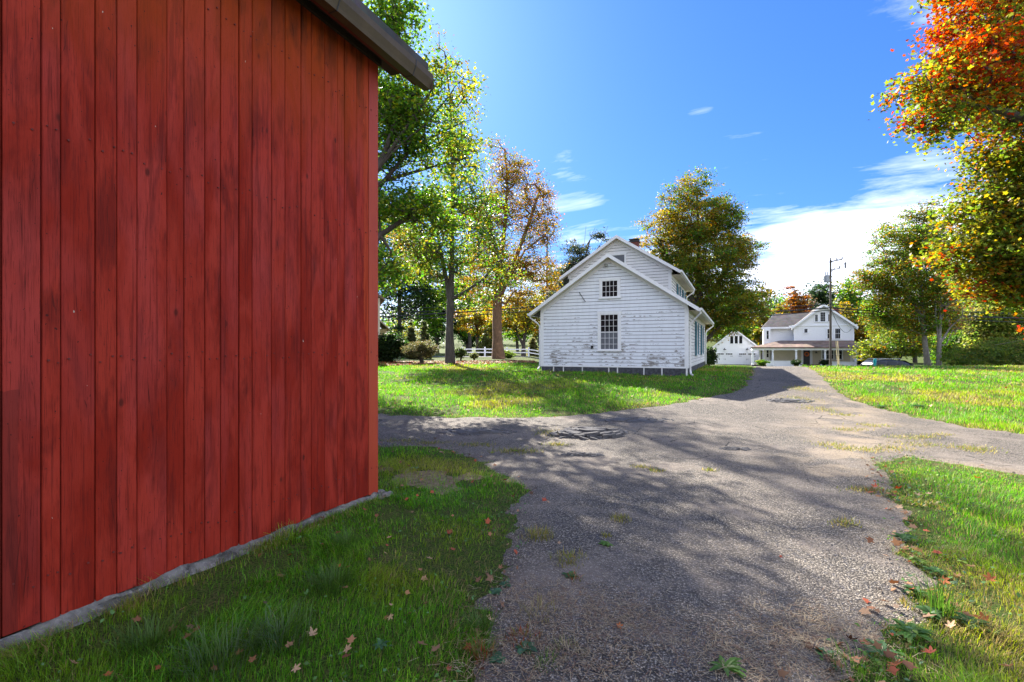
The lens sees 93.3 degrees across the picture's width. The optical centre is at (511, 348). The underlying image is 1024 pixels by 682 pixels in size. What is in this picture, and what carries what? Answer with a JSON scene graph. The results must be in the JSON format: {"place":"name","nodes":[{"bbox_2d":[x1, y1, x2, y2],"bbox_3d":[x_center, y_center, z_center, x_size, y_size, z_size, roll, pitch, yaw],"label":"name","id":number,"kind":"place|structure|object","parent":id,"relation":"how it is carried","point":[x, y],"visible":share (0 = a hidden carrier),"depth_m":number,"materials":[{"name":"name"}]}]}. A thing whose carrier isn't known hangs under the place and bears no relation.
{"place":"outdoors","nodes":[
{"label":"outdoors","id":0,"kind":"place"},
{"bbox_2d":[0,330,1023,681],"bbox_3d":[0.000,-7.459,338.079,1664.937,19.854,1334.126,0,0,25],"label":"ground","id":1,"kind":"structure","parent":0,"point":[408,546],"depth_m":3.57,"materials":[{"name":"plant"}]},
{"bbox_2d":[99,592,207,663],"bbox_3d":[-1.933,1.508,2.575,0.523,0.164,0.580,0,0,-15],"label":"grass tuft","id":2,"kind":"object","parent":1,"relation":"on","point":[148,631],"visible":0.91,"depth_m":2.59,"materials":[{"name":"plant"}]},
{"bbox_2d":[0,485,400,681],"bbox_3d":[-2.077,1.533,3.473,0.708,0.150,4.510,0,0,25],"label":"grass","id":3,"kind":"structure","parent":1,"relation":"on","point":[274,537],"depth_m":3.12,"materials":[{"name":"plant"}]},
{"bbox_2d":[148,608,274,681],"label":"grass tuft","id":4,"kind":"object","parent":1,"relation":"on","point":[204,647],"visible":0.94,"depth_m":2.42,"materials":[{"name":"plant"}]},
{"bbox_2d":[0,0,432,650],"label":"barn","id":5,"kind":"structure","parent":1,"relation":"on","point":[188,286],"depth_m":3.39,"materials":[{"name":"red paint"}]},
{"bbox_2d":[0,472,528,681],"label":"fallen leaves","id":6,"kind":"object","parent":1,"relation":"on","point":[305,663],"visible":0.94,"depth_m":3.07,"materials":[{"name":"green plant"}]},
{"bbox_2d":[217,590,328,660],"bbox_3d":[-1.239,1.503,2.595,0.528,0.175,0.630,0,0,12],"label":"grass tuft","id":7,"kind":"object","parent":1,"relation":"on","point":[290,621],"visible":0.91,"depth_m":2.62,"materials":[{"name":"plant"}]},
{"bbox_2d":[103,447,514,674],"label":"leaf litter","id":8,"kind":"object","parent":1,"relation":"on","point":[351,638],"visible":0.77,"depth_m":2.82,"materials":[{"name":"brown plant"}]},
{"bbox_2d":[294,552,365,599],"bbox_3d":[-1.206,1.514,3.218,0.499,0.153,0.512,0,0,-4],"label":"grass tuft","id":9,"kind":"object","parent":1,"relation":"on","point":[332,586],"visible":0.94,"depth_m":3.23,"materials":[{"name":"plant"}]},
{"bbox_2d":[328,523,366,552],"bbox_3d":[-1.302,1.508,3.857,0.393,0.164,0.400,0,0,-8],"label":"grass tuft","id":10,"kind":"object","parent":1,"relation":"on","point":[343,537],"visible":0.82,"depth_m":3.88,"materials":[{"name":"plant"}]},
{"bbox_2d":[378,294,390,358],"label":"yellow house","id":11,"kind":"structure","parent":1,"relation":"on","point":[382,325],"depth_m":30.71,"materials":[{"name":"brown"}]},
{"bbox_2d":[378,177,407,317],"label":"background tree","id":12,"kind":"object","parent":1,"relation":"on","point":[381,247],"visible":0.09,"depth_m":58.79,"materials":[{"name":"green plant"}]},
{"bbox_2d":[378,330,410,361],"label":"rhododendron","id":13,"kind":"object","parent":1,"relation":"on","point":[390,345],"visible":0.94,"depth_m":29.45,"materials":[{"name":"green plant"}]},
{"bbox_2d":[404,319,416,358],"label":"arborvitae","id":14,"kind":"object","parent":1,"relation":"on","point":[411,335],"visible":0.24,"depth_m":40.82,"materials":[{"name":"green plant"}]},
{"bbox_2d":[378,213,443,335],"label":"background tree","id":15,"kind":"object","parent":1,"relation":"on","point":[407,302],"visible":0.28,"depth_m":73.54,"materials":[{"name":"green plant"}]},
{"bbox_2d":[401,340,440,362],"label":"round bush","id":16,"kind":"object","parent":1,"relation":"on","point":[418,350],"visible":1,"depth_m":28.10,"materials":[{"name":"green plant"}]},
{"bbox_2d":[417,320,433,358],"bbox_3d":[-7.247,-0.718,39.981,1.668,3.363,1.649,0,0,-29],"label":"arborvitae","id":17,"kind":"object","parent":1,"relation":"on","point":[424,334],"visible":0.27,"depth_m":39.79,"materials":[{"name":"green plant"}]},
{"bbox_2d":[361,0,494,292],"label":"maple tree","id":18,"kind":"object","parent":1,"relation":"on","point":[401,118],"visible":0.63,"depth_m":15.93,"materials":[{"name":"green plant"}]},
{"bbox_2d":[379,466,485,494],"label":"dirt","id":19,"kind":"structure","parent":1,"relation":"on","point":[431,483],"depth_m":5.89,"materials":[{"name":"soil"}]},
{"bbox_2d":[404,257,465,339],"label":"background tree","id":20,"kind":"object","parent":1,"relation":"on","point":[439,294],"visible":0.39,"depth_m":80.52,"materials":[{"name":"green plant"}]},
{"bbox_2d":[415,291,461,352],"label":"background tree","id":21,"kind":"object","parent":1,"relation":"on","point":[437,339],"visible":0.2,"depth_m":91.70,"materials":[{"name":"green plant"}]},
{"bbox_2d":[378,360,536,365],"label":"leaf litter","id":22,"kind":"object","parent":1,"relation":"on","point":[411,362],"visible":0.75,"depth_m":28.68,"materials":[{"name":"brown plant"}]},
{"bbox_2d":[378,25,537,363],"bbox_3d":[-3.108,-8.792,28.038,9.104,19.363,5.657,0,0,0],"label":"maple tree","id":23,"kind":"object","parent":1,"relation":"on","point":[452,264],"visible":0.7,"depth_m":27.64,"materials":[{"name":"green plant"}]},
{"bbox_2d":[380,300,537,345],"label":"wood","id":24,"kind":"object","parent":1,"relation":"on","point":[389,323],"visible":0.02,"depth_m":145.30,"materials":[{"name":"green plant"}]},
{"bbox_2d":[455,348,467,359],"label":"young shrub","id":25,"kind":"object","parent":1,"relation":"on","point":[461,352],"visible":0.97,"depth_m":32.83,"materials":[{"name":"green plant"}]},
{"bbox_2d":[453,306,482,351],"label":"background tree","id":26,"kind":"object","parent":1,"relation":"on","point":[464,339],"visible":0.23,"depth_m":94.01,"materials":[{"name":"green plant"}]},
{"bbox_2d":[454,242,488,351],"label":"background tree","id":27,"kind":"object","parent":1,"relation":"on","point":[469,336],"visible":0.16,"depth_m":87.54,"materials":[{"name":"green plant"}]},
{"bbox_2d":[456,600,500,637],"bbox_3d":[-0.184,1.530,2.719,0.296,0.120,0.290,0,0,4],"label":"grass tuft","id":28,"kind":"object","parent":1,"relation":"on","point":[478,621],"visible":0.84,"depth_m":2.75,"materials":[{"name":"plant"}]},
{"bbox_2d":[453,304,504,351],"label":"tree","id":29,"kind":"object","parent":1,"relation":"on","point":[479,321],"visible":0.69,"depth_m":65.25,"materials":[{"name":"yellow plant"}]},
{"bbox_2d":[477,329,491,355],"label":"arborvitae","id":30,"kind":"object","parent":1,"relation":"on","point":[486,342],"visible":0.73,"depth_m":61.55,"materials":[{"name":"green plant"}]},
{"bbox_2d":[462,347,538,356],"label":"rail fence","id":31,"kind":"object","parent":1,"relation":"on","point":[507,349],"visible":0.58,"depth_m":56.96,"materials":[{"name":"white paint"}]},
{"bbox_2d":[480,290,543,355],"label":"tree","id":32,"kind":"object","parent":1,"relation":"on","point":[523,321],"visible":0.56,"depth_m":59.45,"materials":[{"name":"yellow plant"}]},
{"bbox_2d":[455,132,569,358],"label":"maple tree","id":33,"kind":"object","parent":1,"relation":"on","point":[513,178],"visible":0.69,"depth_m":40.60,"materials":[{"name":"brown plant"}]},
{"bbox_2d":[502,306,534,350],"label":"background tree","id":34,"kind":"object","parent":1,"relation":"on","point":[511,335],"visible":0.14,"depth_m":103.18,"materials":[{"name":"green plant"}]},
{"bbox_2d":[526,337,538,356],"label":"arborvitae","id":35,"kind":"object","parent":1,"relation":"on","point":[532,343],"visible":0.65,"depth_m":63.68,"materials":[{"name":"green plant"}]},
{"bbox_2d":[522,284,551,351],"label":"background tree","id":36,"kind":"object","parent":1,"relation":"on","point":[542,294],"visible":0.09,"depth_m":95.37,"materials":[{"name":"orange plant"}]},
{"bbox_2d":[546,247,552,298],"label":"utility pole","id":37,"kind":"object","parent":1,"relation":"on","point":[548,272],"visible":0.13,"depth_m":51.93,"materials":[{"name":"brown wood"}]},
{"bbox_2d":[381,311,530,320],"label":"overhead cable","id":38,"kind":"object","parent":37,"relation":"attached to","point":[454,316],"visible":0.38,"depth_m":50.13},
{"bbox_2d":[380,306,536,316],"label":"overhead cable","id":39,"kind":"object","parent":37,"relation":"attached to","point":[454,312],"visible":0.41,"depth_m":49.96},
{"bbox_2d":[380,303,540,313],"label":"overhead cable","id":40,"kind":"object","parent":37,"relation":"attached to","point":[445,310],"visible":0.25,"depth_m":49.90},
{"bbox_2d":[379,365,752,409],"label":"leaf litter","id":41,"kind":"object","parent":1,"relation":"on","point":[555,389],"visible":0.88,"depth_m":16.51,"materials":[{"name":"brown plant"}]},
{"bbox_2d":[378,361,754,417],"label":"grass","id":42,"kind":"structure","parent":1,"relation":"on","point":[706,369],"depth_m":15.39,"materials":[{"name":"plant"}]},
{"bbox_2d":[544,227,611,300],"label":"spruce tree","id":43,"kind":"object","parent":1,"relation":"on","point":[579,251],"visible":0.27,"depth_m":61.41,"materials":[{"name":"green plant"}]},
{"bbox_2d":[527,235,713,375],"bbox_3d":[6.490,-2.285,25.377,7.204,7.370,12.264,0,0,25],"label":"farmhouse","id":44,"kind":"object","parent":1,"relation":"on","point":[617,304],"visible":0.96,"depth_m":20.26,"materials":[{"name":"wood"}]},
{"bbox_2d":[598,277,620,298],"bbox_3d":[4.060,-2.529,20.098,0.931,0.866,0.075,0,0,25],"label":"window","id":45,"kind":"structure","parent":44,"relation":"in","point":[609,288],"depth_m":20.10,"materials":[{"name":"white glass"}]},
{"bbox_2d":[597,311,621,350],"bbox_3d":[4.040,-0.737,20.107,1.036,1.667,0.075,0,0,25],"label":"window","id":46,"kind":"structure","parent":44,"relation":"in","point":[609,322],"depth_m":20.11,"materials":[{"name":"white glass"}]},
{"bbox_2d":[610,253,626,263],"bbox_3d":[5.245,-4.290,23.970,0.855,0.891,0.050,0,0,25],"label":"window","id":47,"kind":"structure","parent":44,"relation":"in","point":[620,256],"depth_m":23.90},
{"bbox_2d":[631,164,779,365],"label":"maple tree","id":48,"kind":"object","parent":1,"relation":"on","point":[688,235],"visible":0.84,"depth_m":42.50,"materials":[{"name":"green plant"}]},
{"bbox_2d":[705,346,719,365],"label":"dark shrub","id":49,"kind":"object","parent":1,"relation":"on","point":[711,356],"visible":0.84,"depth_m":32.73,"materials":[{"name":"green plant"}]},
{"bbox_2d":[713,331,758,364],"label":"garage","id":50,"kind":"structure","parent":1,"relation":"on","point":[735,349],"depth_m":75.85,"materials":[{"name":"white paint"}]},
{"bbox_2d":[716,353,733,363],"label":"garage door","id":51,"kind":"structure","parent":50,"relation":"in","point":[725,358],"depth_m":76.44,"materials":[{"name":"white paint"}]},
{"bbox_2d":[738,353,756,364],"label":"garage door","id":52,"kind":"structure","parent":50,"relation":"in","point":[743,358],"depth_m":75.21,"materials":[{"name":"white paint"}]},
{"bbox_2d":[724,305,758,341],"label":"background tree","id":53,"kind":"object","parent":1,"relation":"on","point":[747,332],"visible":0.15,"depth_m":103.42,"materials":[{"name":"green plant"}]},
{"bbox_2d":[749,307,770,358],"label":"background tree","id":54,"kind":"object","parent":1,"relation":"on","point":[757,333],"visible":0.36,"depth_m":91.94,"materials":[{"name":"green plant"}]},
{"bbox_2d":[773,302,790,313],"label":"background tree","id":55,"kind":"object","parent":1,"relation":"on","point":[781,307],"visible":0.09,"depth_m":95.80,"materials":[{"name":"yellow plant"}]},
{"bbox_2d":[777,285,813,312],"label":"background tree","id":56,"kind":"object","parent":1,"relation":"on","point":[795,298],"visible":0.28,"depth_m":106.62,"materials":[{"name":"orange plant"}]},
{"bbox_2d":[751,305,863,366],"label":"porch house","id":57,"kind":"structure","parent":1,"relation":"on","point":[788,338],"depth_m":66.14,"materials":[{"name":"white paint"}]},
{"bbox_2d":[802,350,810,363],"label":"front door","id":58,"kind":"structure","parent":57,"relation":"in","point":[806,354],"depth_m":66.49,"materials":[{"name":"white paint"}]},
{"bbox_2d":[806,276,834,310],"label":"background tree","id":59,"kind":"object","parent":1,"relation":"on","point":[815,292],"visible":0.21,"depth_m":125.64,"materials":[{"name":"green plant"}]},
{"bbox_2d":[823,257,845,365],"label":"utility pole","id":60,"kind":"object","parent":1,"relation":"on","point":[827,278],"visible":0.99,"depth_m":47.92,"materials":[{"name":"brown wood"}]},
{"bbox_2d":[741,307,1023,318],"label":"overhead cable","id":61,"kind":"object","parent":60,"relation":"attached to","point":[881,311],"visible":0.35,"depth_m":47.71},
{"bbox_2d":[752,310,1023,322],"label":"overhead cable","id":62,"kind":"object","parent":60,"relation":"attached to","point":[877,314],"visible":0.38,"depth_m":47.74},
{"bbox_2d":[766,304,1023,313],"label":"overhead cable","id":63,"kind":"object","parent":60,"relation":"attached to","point":[870,306],"visible":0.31,"depth_m":47.74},
{"bbox_2d":[832,301,857,322],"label":"background tree","id":64,"kind":"object","parent":1,"relation":"on","point":[847,315],"visible":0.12,"depth_m":90.92,"materials":[{"name":"yellow plant"}]},
{"bbox_2d":[832,277,874,341],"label":"background tree","id":65,"kind":"object","parent":1,"relation":"on","point":[845,296],"visible":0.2,"depth_m":123.50,"materials":[{"name":"green plant"}]},
{"bbox_2d":[824,633,895,681],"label":"grass tuft","id":66,"kind":"object","parent":1,"relation":"on","point":[862,669],"visible":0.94,"depth_m":2.39,"materials":[{"name":"plant"}]},
{"bbox_2d":[705,280,1014,339],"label":"wood","id":67,"kind":"object","parent":1,"relation":"on","point":[780,300],"visible":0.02,"depth_m":150.88,"materials":[{"name":"orange plant"}]},
{"bbox_2d":[854,305,874,358],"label":"background tree","id":68,"kind":"object","parent":1,"relation":"on","point":[858,334],"visible":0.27,"depth_m":87.81,"materials":[{"name":"green plant"}]},
{"bbox_2d":[863,638,904,659],"bbox_3d":[1.928,1.564,2.521,0.179,0.023,0.167,0,0,25],"label":"weed rosette","id":69,"kind":"object","parent":1,"relation":"on","point":[883,645],"visible":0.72,"depth_m":2.53,"materials":[{"name":"green plant"}]},
{"bbox_2d":[860,358,913,365],"bbox_3d":[31.517,1.562,39.985,4.685,1.580,2.150,0,0,-3],"label":"parked car","id":70,"kind":"object","parent":1,"relation":"on","point":[882,361],"visible":0.28,"depth_m":39.31,"materials":[{"name":"grey paint"}]},
{"bbox_2d":[847,328,936,361],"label":"wild bush","id":71,"kind":"object","parent":1,"relation":"on","point":[868,348],"visible":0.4,"depth_m":57.28,"materials":[{"name":"green plant"}]},
{"bbox_2d":[794,364,1023,433],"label":"grass","id":72,"kind":"structure","parent":1,"relation":"on","point":[971,416],"depth_m":14.61,"materials":[{"name":"plant"}]},
{"bbox_2d":[888,618,933,641],"bbox_3d":[2.211,1.560,2.668,0.215,0.032,0.214,0,0,25],"label":"weed rosette","id":73,"kind":"object","parent":1,"relation":"on","point":[910,633],"visible":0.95,"depth_m":2.66,"materials":[{"name":"green plant"}]},
{"bbox_2d":[845,195,979,365],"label":"maple tree","id":74,"kind":"object","parent":1,"relation":"on","point":[914,289],"visible":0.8,"depth_m":46.49,"materials":[{"name":"green plant"}]},
{"bbox_2d":[903,585,927,594],"bbox_3d":[2.624,1.566,3.146,0.138,0.019,0.112,0,0,25],"label":"weed rosette","id":75,"kind":"object","parent":1,"relation":"on","point":[908,587],"visible":0.8,"depth_m":3.15,"materials":[{"name":"green plant"}]},
{"bbox_2d":[811,365,1023,423],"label":"leaf litter","id":76,"kind":"object","parent":1,"relation":"on","point":[938,379],"visible":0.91,"depth_m":17.43,"materials":[{"name":"orange plant"}]},
{"bbox_2d":[817,453,1023,681],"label":"grass","id":77,"kind":"structure","parent":1,"relation":"on","point":[984,676],"depth_m":3.64,"materials":[{"name":"plant"}]},
{"bbox_2d":[913,605,945,620],"bbox_3d":[2.505,1.564,2.879,0.149,0.024,0.161,0,0,-7],"label":"weed rosette","id":78,"kind":"object","parent":1,"relation":"on","point":[925,608],"visible":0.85,"depth_m":2.88,"materials":[{"name":"green plant"}]},
{"bbox_2d":[922,566,948,574],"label":"weed rosette","id":79,"kind":"object","parent":1,"relation":"on","point":[935,569],"visible":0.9,"depth_m":3.42,"materials":[{"name":"green plant"}]},
{"bbox_2d":[900,564,979,620],"bbox_3d":[2.593,1.470,2.932,0.343,0.239,0.405,0,0,-1],"label":"grass tuft","id":80,"kind":"object","parent":1,"relation":"on","point":[940,603],"visible":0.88,"depth_m":2.92,"materials":[{"name":"plant"}]},
{"bbox_2d":[868,0,1023,344],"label":"maple tree","id":81,"kind":"object","parent":1,"relation":"on","point":[981,60],"visible":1,"depth_m":12.54,"materials":[{"name":"orange plant"}]},
{"bbox_2d":[925,252,979,365],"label":"tree","id":82,"kind":"object","parent":1,"relation":"on","point":[940,338],"visible":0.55,"depth_m":45.94,"materials":[{"name":"green plant"}]},
{"bbox_2d":[928,326,979,365],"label":"wild bush","id":83,"kind":"object","parent":1,"relation":"on","point":[953,341],"visible":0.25,"depth_m":59.48,"materials":[{"name":"green plant"}]},
{"bbox_2d":[950,612,990,628],"bbox_3d":[2.634,1.562,2.784,0.150,0.028,0.169,0,0,-11],"label":"weed rosette","id":84,"kind":"object","parent":1,"relation":"on","point":[964,618],"visible":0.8,"depth_m":2.78,"materials":[{"name":"green plant"}]},
{"bbox_2d":[935,333,1023,365],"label":"juniper bush","id":85,"kind":"object","parent":1,"relation":"on","point":[1011,353],"visible":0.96,"depth_m":41.15,"materials":[{"name":"green plant"}]},
{"bbox_2d":[956,298,1023,350],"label":"tall shrub","id":86,"kind":"object","parent":1,"relation":"on","point":[989,329],"visible":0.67,"depth_m":51.01,"materials":[{"name":"green plant"}]},
{"bbox_2d":[363,0,1020,329],"label":"sky","id":87,"kind":"structure","parent":0,"point":[616,100],"materials":[{"name":"blue"}]},
{"bbox_2d":[378,366,1023,681],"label":"driveway","id":88,"kind":"structure","parent":0,"point":[750,415],"depth_m":4.43,"materials":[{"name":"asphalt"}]},
{"bbox_2d":[438,428,516,435],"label":"broken asphalt","id":89,"kind":"structure","parent":88,"relation":"on","point":[467,431],"depth_m":8.88,"materials":[{"name":"asphalt"}]},
{"bbox_2d":[466,632,496,662],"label":"grass tuft","id":90,"kind":"object","parent":88,"relation":"on","point":[482,650],"visible":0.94,"depth_m":2.51,"materials":[{"name":"plant"}]},
{"bbox_2d":[489,651,505,662],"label":"weed rosette","id":91,"kind":"object","parent":88,"relation":"on","point":[500,657],"visible":1,"depth_m":2.46,"materials":[{"name":"green plant"}]},
{"bbox_2d":[505,621,542,647],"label":"grass tuft","id":92,"kind":"object","parent":88,"relation":"on","point":[520,629],"visible":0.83,"depth_m":2.65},
{"bbox_2d":[515,640,536,654],"bbox_3d":[0.076,1.564,2.533,0.114,0.023,0.122,0,0,-12],"label":"weed rosette","id":93,"kind":"object","parent":88,"relation":"on","point":[530,645],"visible":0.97,"depth_m":2.52,"materials":[{"name":"green plant"}]},
{"bbox_2d":[518,524,556,541],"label":"grass tuft","id":94,"kind":"object","parent":88,"relation":"on","point":[534,532],"visible":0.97,"depth_m":4.08,"materials":[{"name":"plant"}]},
{"bbox_2d":[516,590,559,623],"bbox_3d":[0.150,1.552,2.903,0.332,0.076,0.316,0,0,25],"label":"grass tuft","id":95,"kind":"object","parent":88,"relation":"on","point":[539,602],"visible":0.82,"depth_m":2.91,"materials":[{"name":"plant"}]},
{"bbox_2d":[532,645,556,672],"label":"grass tuft","id":96,"kind":"object","parent":88,"relation":"on","point":[541,657],"visible":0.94,"depth_m":2.44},
{"bbox_2d":[544,632,589,660],"bbox_3d":[0.308,1.563,2.520,0.260,0.055,0.215,0,0,25],"label":"grass tuft","id":97,"kind":"object","parent":88,"relation":"on","point":[565,644],"visible":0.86,"depth_m":2.55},
{"bbox_2d":[548,546,588,567],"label":"grass tuft","id":98,"kind":"object","parent":88,"relation":"on","point":[570,557],"visible":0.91,"depth_m":3.64,"materials":[{"name":"plant"}]},
{"bbox_2d":[561,452,604,456],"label":"broken asphalt","id":99,"kind":"structure","parent":88,"relation":"on","point":[583,454],"depth_m":7.15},
{"bbox_2d":[547,426,635,439],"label":"broken asphalt","id":100,"kind":"structure","parent":88,"relation":"on","point":[593,433],"depth_m":8.55,"materials":[{"name":"asphalt"}]},
{"bbox_2d":[598,417,673,422],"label":"broken asphalt","id":101,"kind":"structure","parent":88,"relation":"on","point":[636,419],"depth_m":10.11,"materials":[{"name":"asphalt"}]},
{"bbox_2d":[381,394,959,681],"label":"leaf litter","id":102,"kind":"object","parent":88,"relation":"on","point":[448,668],"visible":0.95,"depth_m":3.61,"materials":[{"name":"orange plant"}]},
{"bbox_2d":[380,382,1008,527],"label":"weed patches","id":103,"kind":"object","parent":88,"relation":"on","point":[971,448],"visible":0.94,"depth_m":7.72,"materials":[{"name":"green plant"}]},
{"bbox_2d":[708,655,746,678],"bbox_3d":[1.061,1.563,2.384,0.179,0.027,0.172,0,0,25],"label":"weed rosette","id":104,"kind":"object","parent":88,"relation":"on","point":[730,663],"visible":1,"depth_m":2.38,"materials":[{"name":"green plant"}]},
{"bbox_2d":[719,446,750,450],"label":"broken asphalt","id":105,"kind":"structure","parent":88,"relation":"on","point":[735,448],"depth_m":7.60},
{"bbox_2d":[768,398,816,402],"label":"broken asphalt","id":106,"kind":"structure","parent":88,"relation":"on","point":[786,400],"depth_m":12.73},
{"bbox_2d":[778,457,972,681],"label":"leaf litter","id":107,"kind":"object","parent":88,"relation":"on","point":[876,644],"visible":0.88,"depth_m":2.83,"materials":[{"name":"brown plant"}]},
{"bbox_2d":[891,532,918,540],"bbox_3d":[3.256,1.564,4.020,0.193,0.025,0.174,0,0,25],"label":"weed rosette","id":108,"kind":"object","parent":88,"relation":"on","point":[905,536],"visible":1,"depth_m":4.04,"materials":[{"name":"green plant"}]},
{"bbox_2d":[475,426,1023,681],"bbox_3d":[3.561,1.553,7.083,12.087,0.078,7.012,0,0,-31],"label":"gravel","id":109,"kind":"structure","parent":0,"point":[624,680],"depth_m":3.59,"materials":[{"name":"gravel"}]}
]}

